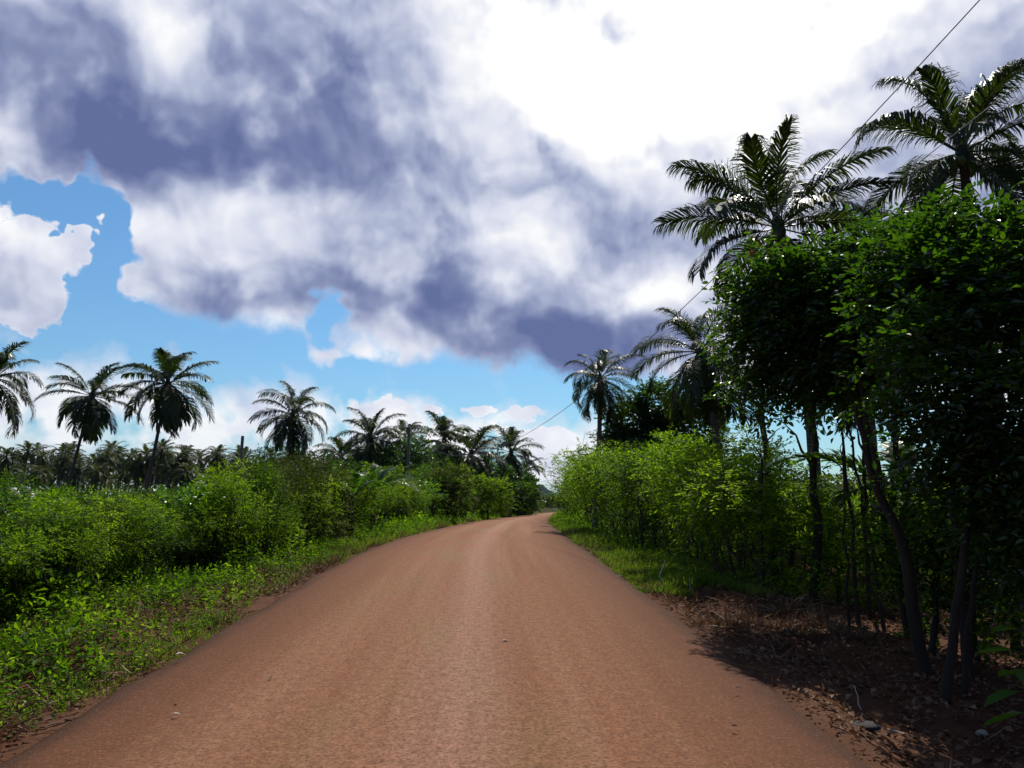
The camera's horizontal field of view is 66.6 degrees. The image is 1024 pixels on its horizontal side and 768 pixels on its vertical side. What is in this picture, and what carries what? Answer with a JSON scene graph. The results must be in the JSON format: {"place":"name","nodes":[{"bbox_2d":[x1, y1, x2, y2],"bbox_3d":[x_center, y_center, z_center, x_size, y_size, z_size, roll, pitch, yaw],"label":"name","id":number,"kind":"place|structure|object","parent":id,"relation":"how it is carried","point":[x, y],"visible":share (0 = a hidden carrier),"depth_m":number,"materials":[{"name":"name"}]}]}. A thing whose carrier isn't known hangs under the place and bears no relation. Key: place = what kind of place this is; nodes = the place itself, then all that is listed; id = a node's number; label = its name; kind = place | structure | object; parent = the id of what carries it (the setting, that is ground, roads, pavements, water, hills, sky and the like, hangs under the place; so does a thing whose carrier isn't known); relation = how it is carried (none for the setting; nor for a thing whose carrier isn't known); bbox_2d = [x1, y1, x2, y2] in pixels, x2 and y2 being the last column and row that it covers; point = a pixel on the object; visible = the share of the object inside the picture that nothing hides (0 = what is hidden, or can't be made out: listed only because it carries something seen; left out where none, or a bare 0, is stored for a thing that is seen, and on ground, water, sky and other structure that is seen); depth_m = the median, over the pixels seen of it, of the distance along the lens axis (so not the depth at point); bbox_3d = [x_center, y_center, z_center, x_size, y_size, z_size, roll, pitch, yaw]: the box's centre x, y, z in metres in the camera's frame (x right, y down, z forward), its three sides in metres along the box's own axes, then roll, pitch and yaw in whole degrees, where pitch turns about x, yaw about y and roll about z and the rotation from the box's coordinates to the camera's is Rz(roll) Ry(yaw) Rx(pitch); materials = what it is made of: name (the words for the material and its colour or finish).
{"place":"outdoors","nodes":[
{"label":"outdoors","id":0,"kind":"place"},
{"bbox_2d":[0,511,776,708],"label":"grass","id":1,"kind":"structure","parent":0,"point":[669,578],"depth_m":13.32,"materials":[{"name":"green plant"}]},
{"bbox_2d":[0,512,870,767],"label":"road","id":2,"kind":"structure","parent":0,"point":[398,653],"depth_m":6.54,"materials":[{"name":"brown soil"}]},
{"bbox_2d":[0,509,1023,767],"bbox_3d":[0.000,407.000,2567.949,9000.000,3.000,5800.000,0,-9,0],"label":"ground","id":3,"kind":"structure","parent":0,"point":[868,703],"depth_m":7.80,"materials":[{"name":"soil"}]},
{"bbox_2d":[0,447,22,480],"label":"coconut palm","id":4,"kind":"object","parent":3,"relation":"on","point":[8,461],"visible":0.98,"depth_m":109.15,"materials":[{"name":"green plant"}]},
{"bbox_2d":[0,464,35,608],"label":"sapling","id":5,"kind":"object","parent":3,"relation":"on","point":[11,486],"visible":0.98,"depth_m":9.02,"materials":[{"name":"green plant"}]},
{"bbox_2d":[0,340,44,438],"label":"coconut palm","id":6,"kind":"object","parent":3,"relation":"on","point":[12,411],"visible":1,"depth_m":66.96,"materials":[{"name":"green plant"}]},
{"bbox_2d":[11,440,43,482],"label":"coconut palm","id":7,"kind":"object","parent":3,"relation":"on","point":[25,457],"visible":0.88,"depth_m":145.33,"materials":[{"name":"green plant"}]},
{"bbox_2d":[22,464,51,491],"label":"coconut palm","id":8,"kind":"object","parent":3,"relation":"on","point":[34,468],"visible":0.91,"depth_m":113.45,"materials":[{"name":"green plant"}]},
{"bbox_2d":[0,518,83,619],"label":"sapling","id":9,"kind":"object","parent":3,"relation":"on","point":[16,567],"visible":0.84,"depth_m":9.69,"materials":[{"name":"green plant"}]},
{"bbox_2d":[0,518,92,612],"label":"shrub","id":10,"kind":"object","parent":3,"relation":"on","point":[57,571],"visible":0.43,"depth_m":10.21,"materials":[{"name":"green plant"}]},
{"bbox_2d":[0,485,97,529],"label":"shrub","id":11,"kind":"object","parent":3,"relation":"on","point":[42,495],"visible":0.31,"depth_m":13.44,"materials":[{"name":"green plant"}]},
{"bbox_2d":[46,443,75,488],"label":"coconut palm","id":12,"kind":"object","parent":3,"relation":"on","point":[62,448],"visible":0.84,"depth_m":161.44,"materials":[{"name":"green plant"}]},
{"bbox_2d":[0,486,131,604],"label":"sapling","id":13,"kind":"object","parent":3,"relation":"on","point":[87,535],"visible":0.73,"depth_m":10.72,"materials":[{"name":"green plant"}]},
{"bbox_2d":[1,479,130,550],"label":"shrub","id":14,"kind":"object","parent":3,"relation":"on","point":[80,492],"visible":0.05,"depth_m":14.50,"materials":[{"name":"green plant"}]},
{"bbox_2d":[8,471,170,586],"bbox_3d":[-6.431,2.261,11.662,1.921,1.904,1.944,-6,-11,33],"label":"sapling","id":15,"kind":"object","parent":3,"relation":"on","point":[136,517],"visible":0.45,"depth_m":11.77,"materials":[{"name":"green plant"}]},
{"bbox_2d":[33,361,147,486],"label":"coconut palm","id":16,"kind":"object","parent":3,"relation":"on","point":[90,414],"visible":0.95,"depth_m":63.77,"materials":[{"name":"green plant"}]},
{"bbox_2d":[33,487,150,589],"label":"shrub","id":17,"kind":"object","parent":3,"relation":"on","point":[111,518],"visible":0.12,"depth_m":12.17,"materials":[{"name":"green plant"}]},
{"bbox_2d":[78,462,113,494],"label":"coconut palm","id":18,"kind":"object","parent":3,"relation":"on","point":[98,475],"visible":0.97,"depth_m":108.91,"materials":[{"name":"green plant"}]},
{"bbox_2d":[90,445,123,496],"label":"coconut palm","id":19,"kind":"object","parent":3,"relation":"on","point":[107,453],"visible":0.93,"depth_m":141.42,"materials":[{"name":"green plant"}]},
{"bbox_2d":[130,443,160,485],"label":"coconut palm","id":20,"kind":"object","parent":3,"relation":"on","point":[141,459],"visible":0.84,"depth_m":112.40,"materials":[{"name":"green plant"}]},
{"bbox_2d":[101,497,195,584],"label":"sapling","id":21,"kind":"object","parent":3,"relation":"on","point":[150,538],"visible":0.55,"depth_m":12.56,"materials":[{"name":"green plant"}]},
{"bbox_2d":[112,515,184,579],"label":"shrub","id":22,"kind":"object","parent":3,"relation":"on","point":[165,557],"visible":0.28,"depth_m":13.38,"materials":[{"name":"green plant"}]},
{"bbox_2d":[144,439,178,494],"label":"coconut palm","id":23,"kind":"object","parent":3,"relation":"on","point":[162,448],"visible":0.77,"depth_m":114.62,"materials":[{"name":"green plant"}]},
{"bbox_2d":[116,347,220,492],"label":"coconut palm","id":24,"kind":"object","parent":3,"relation":"on","point":[170,412],"visible":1,"depth_m":62.09,"materials":[{"name":"green plant"}]},
{"bbox_2d":[151,458,189,488],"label":"coconut palm","id":25,"kind":"object","parent":3,"relation":"on","point":[170,475],"visible":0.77,"depth_m":110.75,"materials":[{"name":"green plant"}]},
{"bbox_2d":[168,444,203,488],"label":"coconut palm","id":26,"kind":"object","parent":3,"relation":"on","point":[185,449],"visible":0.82,"depth_m":113.10,"materials":[{"name":"green plant"}]},
{"bbox_2d":[172,461,201,487],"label":"coconut palm","id":27,"kind":"object","parent":3,"relation":"on","point":[186,467],"visible":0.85,"depth_m":106.02,"materials":[{"name":"green plant"}]},
{"bbox_2d":[145,485,235,574],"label":"shrub","id":28,"kind":"object","parent":3,"relation":"on","point":[193,559],"visible":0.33,"depth_m":14.49,"materials":[{"name":"green plant"}]},
{"bbox_2d":[152,502,245,577],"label":"sapling","id":29,"kind":"object","parent":3,"relation":"on","point":[198,538],"visible":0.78,"depth_m":13.93,"materials":[{"name":"green plant"}]},
{"bbox_2d":[155,466,249,568],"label":"shrub","id":30,"kind":"object","parent":3,"relation":"on","point":[163,497],"visible":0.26,"depth_m":15.00,"materials":[{"name":"green plant"}]},
{"bbox_2d":[201,444,230,489],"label":"coconut palm","id":31,"kind":"object","parent":3,"relation":"on","point":[216,458],"visible":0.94,"depth_m":105.51,"materials":[{"name":"green plant"}]},
{"bbox_2d":[173,468,285,552],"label":"shrub","id":32,"kind":"object","parent":3,"relation":"on","point":[237,500],"visible":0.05,"depth_m":17.19,"materials":[{"name":"green plant"}]},
{"bbox_2d":[181,456,284,567],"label":"sapling","id":33,"kind":"object","parent":3,"relation":"on","point":[230,486],"visible":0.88,"depth_m":14.95,"materials":[{"name":"green plant"}]},
{"bbox_2d":[190,503,275,566],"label":"sapling","id":34,"kind":"object","parent":3,"relation":"on","point":[246,530],"visible":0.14,"depth_m":15.93,"materials":[{"name":"green plant"}]},
{"bbox_2d":[232,452,302,565],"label":"bush","id":35,"kind":"object","parent":3,"relation":"on","point":[271,491],"visible":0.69,"depth_m":16.98,"materials":[{"name":"green plant"}]},
{"bbox_2d":[204,444,340,547],"bbox_3d":[-5.906,2.968,19.233,3.192,2.986,3.005,4,-10,-24],"label":"bush","id":36,"kind":"object","parent":3,"relation":"on","point":[290,485],"visible":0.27,"depth_m":19.29,"materials":[{"name":"green plant"}]},
{"bbox_2d":[247,504,304,554],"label":"sapling","id":37,"kind":"object","parent":3,"relation":"on","point":[288,530],"visible":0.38,"depth_m":17.67,"materials":[{"name":"green plant"}]},
{"bbox_2d":[243,452,327,525],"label":"shrub","id":38,"kind":"object","parent":3,"relation":"on","point":[300,477],"visible":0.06,"depth_m":20.83,"materials":[{"name":"green plant"}]},
{"bbox_2d":[246,380,335,471],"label":"coconut palm","id":39,"kind":"object","parent":3,"relation":"on","point":[293,423],"visible":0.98,"depth_m":83.39,"materials":[{"name":"green plant"}]},
{"bbox_2d":[268,465,347,539],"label":"sapling","id":40,"kind":"object","parent":3,"relation":"on","point":[317,494],"visible":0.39,"depth_m":20.35,"materials":[{"name":"green plant"}]},
{"bbox_2d":[267,440,367,543],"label":"bush","id":41,"kind":"object","parent":3,"relation":"on","point":[337,516],"visible":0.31,"depth_m":21.55,"materials":[{"name":"green plant"}]},
{"bbox_2d":[312,433,365,473],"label":"coconut palm","id":42,"kind":"object","parent":3,"relation":"on","point":[338,441],"visible":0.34,"depth_m":71.40,"materials":[{"name":"green plant"}]},
{"bbox_2d":[312,456,375,538],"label":"shrub","id":43,"kind":"object","parent":3,"relation":"on","point":[354,513],"visible":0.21,"depth_m":24.46,"materials":[{"name":"green plant"}]},
{"bbox_2d":[312,466,395,537],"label":"banana plant","id":44,"kind":"object","parent":3,"relation":"on","point":[358,482],"visible":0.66,"depth_m":24.68,"materials":[{"name":"green plant"}]},
{"bbox_2d":[334,466,385,522],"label":"sapling","id":45,"kind":"object","parent":3,"relation":"on","point":[371,494],"visible":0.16,"depth_m":27.59,"materials":[{"name":"green plant"}]},
{"bbox_2d":[333,407,418,469],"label":"coconut palm","id":46,"kind":"object","parent":3,"relation":"on","point":[365,450],"visible":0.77,"depth_m":65.35,"materials":[{"name":"green plant"}]},
{"bbox_2d":[345,463,419,530],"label":"banana plant","id":47,"kind":"object","parent":3,"relation":"on","point":[381,474],"visible":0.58,"depth_m":28.89,"materials":[{"name":"green plant"}]},
{"bbox_2d":[360,475,416,525],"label":"sapling","id":48,"kind":"object","parent":3,"relation":"on","point":[387,496],"visible":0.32,"depth_m":32.51,"materials":[{"name":"green plant"}]},
{"bbox_2d":[366,430,443,478],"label":"broadleaf tree","id":49,"kind":"object","parent":3,"relation":"on","point":[418,458],"visible":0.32,"depth_m":63.46,"materials":[{"name":"green plant"}]},
{"bbox_2d":[399,424,416,477],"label":"utility pole","id":50,"kind":"object","parent":3,"relation":"on","point":[408,451],"visible":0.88,"depth_m":59.89,"materials":[{"name":"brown wood"}]},
{"bbox_2d":[409,0,979,455],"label":"power line","id":51,"kind":"object","parent":50,"relation":"attached to","point":[781,210],"visible":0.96,"depth_m":12.63,"materials":[{"name":"metal"}]},
{"bbox_2d":[411,466,448,517],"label":"shrub","id":52,"kind":"object","parent":3,"relation":"on","point":[430,484],"visible":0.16,"depth_m":44.84,"materials":[{"name":"green plant"}]},
{"bbox_2d":[402,410,484,466],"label":"coconut palm","id":53,"kind":"object","parent":3,"relation":"on","point":[442,422],"visible":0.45,"depth_m":83.70,"materials":[{"name":"green plant"}]},
{"bbox_2d":[414,458,481,521],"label":"broadleaf tree","id":54,"kind":"object","parent":3,"relation":"on","point":[451,491],"visible":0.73,"depth_m":47.22,"materials":[{"name":"green plant"}]},
{"bbox_2d":[429,424,508,492],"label":"coconut palm","id":55,"kind":"object","parent":3,"relation":"on","point":[471,459],"visible":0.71,"depth_m":75.07,"materials":[{"name":"green plant"}]},
{"bbox_2d":[0,442,943,504],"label":"distant woodland","id":56,"kind":"object","parent":3,"relation":"on","point":[112,481],"visible":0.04,"depth_m":186.29,"materials":[{"name":"green plant"}]},
{"bbox_2d":[463,468,519,519],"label":"broadleaf tree","id":57,"kind":"object","parent":3,"relation":"on","point":[487,492],"visible":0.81,"depth_m":68.76,"materials":[{"name":"green plant"}]},
{"bbox_2d":[0,503,1007,739],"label":"weeds","id":58,"kind":"object","parent":3,"relation":"on","point":[419,521],"visible":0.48,"depth_m":10.23,"materials":[{"name":"green plant"}]},
{"bbox_2d":[480,450,530,516],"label":"broadleaf tree","id":59,"kind":"object","parent":3,"relation":"on","point":[497,469],"visible":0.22,"depth_m":90.86,"materials":[{"name":"green plant"}]},
{"bbox_2d":[479,424,544,516],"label":"coconut palm","id":60,"kind":"object","parent":3,"relation":"on","point":[510,456],"visible":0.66,"depth_m":97.29,"materials":[{"name":"green plant"}]},
{"bbox_2d":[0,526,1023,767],"bbox_3d":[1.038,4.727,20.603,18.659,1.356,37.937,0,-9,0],"label":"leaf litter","id":61,"kind":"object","parent":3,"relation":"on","point":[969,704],"visible":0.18,"depth_m":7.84,"materials":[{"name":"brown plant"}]},
{"bbox_2d":[0,517,1023,767],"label":"straw","id":62,"kind":"object","parent":61,"relation":"on","point":[822,621],"visible":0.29,"depth_m":9.85,"materials":[{"name":"plant"}]},
{"bbox_2d":[504,477,544,515],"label":"bush","id":63,"kind":"object","parent":3,"relation":"on","point":[529,501],"visible":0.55,"depth_m":103.35,"materials":[{"name":"green plant"}]},
{"bbox_2d":[512,466,550,515],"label":"broadleaf tree","id":64,"kind":"object","parent":3,"relation":"on","point":[532,479],"visible":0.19,"depth_m":116.33,"materials":[{"name":"green plant"}]},
{"bbox_2d":[536,453,607,521],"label":"slender tree","id":65,"kind":"object","parent":3,"relation":"on","point":[556,485],"visible":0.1,"depth_m":50.31,"materials":[{"name":"green plant"}]},
{"bbox_2d":[541,431,618,528],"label":"slender tree","id":66,"kind":"object","parent":3,"relation":"on","point":[586,501],"visible":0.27,"depth_m":41.35,"materials":[{"name":"green plant"}]},
{"bbox_2d":[554,438,645,530],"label":"slender tree","id":67,"kind":"object","parent":3,"relation":"on","point":[590,492],"visible":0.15,"depth_m":34.45,"materials":[{"name":"green plant"}]},
{"bbox_2d":[563,349,644,529],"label":"coconut palm","id":68,"kind":"object","parent":3,"relation":"on","point":[598,394],"visible":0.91,"depth_m":34.10,"materials":[{"name":"green plant"}]},
{"bbox_2d":[553,428,670,537],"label":"slender tree","id":69,"kind":"object","parent":3,"relation":"on","point":[595,489],"visible":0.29,"depth_m":28.92,"materials":[{"name":"green plant"}]},
{"bbox_2d":[574,439,686,546],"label":"slender tree","id":70,"kind":"object","parent":3,"relation":"on","point":[597,473],"visible":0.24,"depth_m":25.50,"materials":[{"name":"green plant"}]},
{"bbox_2d":[584,438,698,551],"bbox_3d":[3.886,3.291,22.634,3.514,3.552,3.231,4,-10,-22],"label":"bush","id":71,"kind":"object","parent":3,"relation":"on","point":[623,493],"visible":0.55,"depth_m":22.66,"materials":[{"name":"green plant"}]},
{"bbox_2d":[586,370,752,464],"bbox_3d":[7.094,3.196,35.838,7.397,7.842,4.830,0,-9,0],"label":"broadleaf tree","id":72,"kind":"object","parent":3,"relation":"on","point":[651,418],"visible":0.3,"depth_m":35.43,"materials":[{"name":"green plant"}]},
{"bbox_2d":[625,434,715,543],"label":"slender tree","id":73,"kind":"object","parent":3,"relation":"on","point":[653,486],"visible":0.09,"depth_m":26.82,"materials":[{"name":"green plant"}]},
{"bbox_2d":[626,300,759,540],"bbox_3d":[7.029,1.411,28.384,5.827,8.751,5.831,0,-9,0],"label":"coconut palm","id":74,"kind":"object","parent":3,"relation":"on","point":[700,376],"visible":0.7,"depth_m":28.14,"materials":[{"name":"green plant"}]},
{"bbox_2d":[632,427,756,558],"bbox_3d":[4.829,2.936,20.472,3.107,3.712,4.346,0,-9,1],"label":"bush","id":75,"kind":"object","parent":3,"relation":"on","point":[666,509],"visible":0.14,"depth_m":20.40,"materials":[{"name":"green plant"}]},
{"bbox_2d":[623,423,798,565],"bbox_3d":[4.453,2.685,18.287,4.273,3.580,4.071,-6,-11,33],"label":"shrub","id":76,"kind":"object","parent":3,"relation":"on","point":[653,463],"visible":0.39,"depth_m":18.17,"materials":[{"name":"green plant"}]},
{"bbox_2d":[640,424,806,583],"bbox_3d":[3.810,2.350,14.487,2.774,3.070,3.880,-1,-9,5],"label":"shrub","id":77,"kind":"object","parent":3,"relation":"on","point":[710,516],"visible":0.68,"depth_m":14.24,"materials":[{"name":"green plant"}]},
{"bbox_2d":[639,426,830,571],"bbox_3d":[4.564,2.320,16.216,3.847,3.376,3.801,-6,-11,32],"label":"shrub","id":78,"kind":"object","parent":3,"relation":"on","point":[739,452],"visible":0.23,"depth_m":15.82,"materials":[{"name":"green plant"}]},
{"bbox_2d":[733,377,782,585],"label":"bare tree","id":79,"kind":"object","parent":3,"relation":"on","point":[767,474],"visible":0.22,"depth_m":14.93,"materials":[{"name":"brown plant"}]},
{"bbox_2d":[742,428,777,587],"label":"bare tree","id":80,"kind":"object","parent":3,"relation":"on","point":[761,551],"visible":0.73,"depth_m":12.88,"materials":[{"name":"brown plant"}]},
{"bbox_2d":[722,491,812,580],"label":"slender tree","id":81,"kind":"object","parent":3,"relation":"on","point":[748,556],"visible":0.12,"depth_m":15.07,"materials":[{"name":"green plant"}]},
{"bbox_2d":[649,113,908,556],"bbox_3d":[7.078,-0.976,20.121,6.440,11.306,7.092,-8,-12,40],"label":"coconut palm","id":82,"kind":"object","parent":3,"relation":"on","point":[777,197],"visible":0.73,"depth_m":20.54,"materials":[{"name":"green plant"}]},
{"bbox_2d":[680,452,888,596],"bbox_3d":[4.304,2.354,12.991,3.419,2.550,3.257,1,-9,-8],"label":"shrub","id":83,"kind":"object","parent":3,"relation":"on","point":[768,522],"visible":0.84,"depth_m":12.71,"materials":[{"name":"green plant"}]},
{"bbox_2d":[776,412,822,602],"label":"bare tree","id":84,"kind":"object","parent":3,"relation":"on","point":[817,542],"visible":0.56,"depth_m":12.07,"materials":[{"name":"brown plant"}]},
{"bbox_2d":[697,203,951,572],"bbox_3d":[4.597,0.539,11.061,3.745,5.955,3.192,-6,-11,32],"label":"broadleaf tree","id":85,"kind":"object","parent":3,"relation":"on","point":[801,356],"visible":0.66,"depth_m":10.90,"materials":[{"name":"green plant"}]},
{"bbox_2d":[812,396,860,623],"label":"bare tree","id":86,"kind":"object","parent":3,"relation":"on","point":[856,598],"visible":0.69,"depth_m":10.72,"materials":[{"name":"brown plant"}]},
{"bbox_2d":[748,482,925,609],"bbox_3d":[5.118,2.626,12.367,3.054,2.137,2.134,5,-10,-31],"label":"shrub","id":87,"kind":"object","parent":3,"relation":"on","point":[838,577],"visible":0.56,"depth_m":12.12,"materials":[{"name":"green plant"}]},
{"bbox_2d":[826,428,874,629],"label":"bare tree","id":88,"kind":"object","parent":3,"relation":"on","point":[846,581],"visible":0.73,"depth_m":10.20,"materials":[{"name":"brown plant"}]},
{"bbox_2d":[766,441,936,618],"bbox_3d":[5.301,2.137,11.347,3.141,2.922,2.152,2,-9,-15],"label":"palm tree","id":89,"kind":"object","parent":3,"relation":"on","point":[888,451],"visible":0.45,"depth_m":11.46,"materials":[{"name":"green plant"}]},
{"bbox_2d":[815,399,898,547],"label":"coconut palm","id":90,"kind":"object","parent":3,"relation":"on","point":[873,427],"visible":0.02,"depth_m":22.30,"materials":[{"name":"green plant"}]},
{"bbox_2d":[831,421,885,628],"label":"bare tree","id":91,"kind":"object","parent":3,"relation":"on","point":[881,611],"visible":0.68,"depth_m":10.76,"materials":[{"name":"brown plant"}]},
{"bbox_2d":[847,396,895,620],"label":"bare tree","id":92,"kind":"object","parent":3,"relation":"on","point":[868,601],"visible":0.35,"depth_m":11.23,"materials":[{"name":"brown plant"}]},
{"bbox_2d":[845,375,909,638],"bbox_3d":[4.759,1.626,10.101,0.611,3.611,0.323,2,-9,-13],"label":"bare tree","id":93,"kind":"object","parent":3,"relation":"on","point":[875,456],"visible":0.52,"depth_m":10.02,"materials":[{"name":"brown plant"}]},
{"bbox_2d":[850,405,933,679],"bbox_3d":[4.182,1.744,8.394,0.660,3.083,0.562,6,-11,-34],"label":"bare tree","id":94,"kind":"object","parent":3,"relation":"on","point":[922,659],"visible":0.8,"depth_m":8.23,"materials":[{"name":"brown plant"}]},
{"bbox_2d":[815,178,1023,703],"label":"broadleaf tree","id":95,"kind":"object","parent":3,"relation":"on","point":[979,278],"visible":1,"depth_m":7.49,"materials":[{"name":"green plant"}]},
{"bbox_2d":[819,467,1023,669],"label":"shrub","id":96,"kind":"object","parent":3,"relation":"on","point":[936,592],"visible":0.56,"depth_m":9.15,"materials":[{"name":"green plant"}]},
{"bbox_2d":[852,57,1023,507],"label":"coconut palm","id":97,"kind":"object","parent":3,"relation":"on","point":[966,164],"visible":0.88,"depth_m":18.15,"materials":[{"name":"green plant"}]},
{"bbox_2d":[948,457,973,675],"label":"bare tree","id":98,"kind":"object","parent":3,"relation":"on","point":[964,611],"visible":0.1,"depth_m":8.37,"materials":[{"name":"brown plant"}]},
{"bbox_2d":[949,506,1000,695],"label":"bare tree","id":99,"kind":"object","parent":3,"relation":"on","point":[966,651],"visible":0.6,"depth_m":7.55,"materials":[{"name":"brown plant"}]},
{"bbox_2d":[976,625,1023,725],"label":"young plant","id":100,"kind":"object","parent":3,"relation":"on","point":[998,695],"visible":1,"depth_m":5.98,"materials":[{"name":"green plant"}]},
{"bbox_2d":[0,0,1023,499],"label":"sky","id":101,"kind":"structure","parent":0,"point":[411,208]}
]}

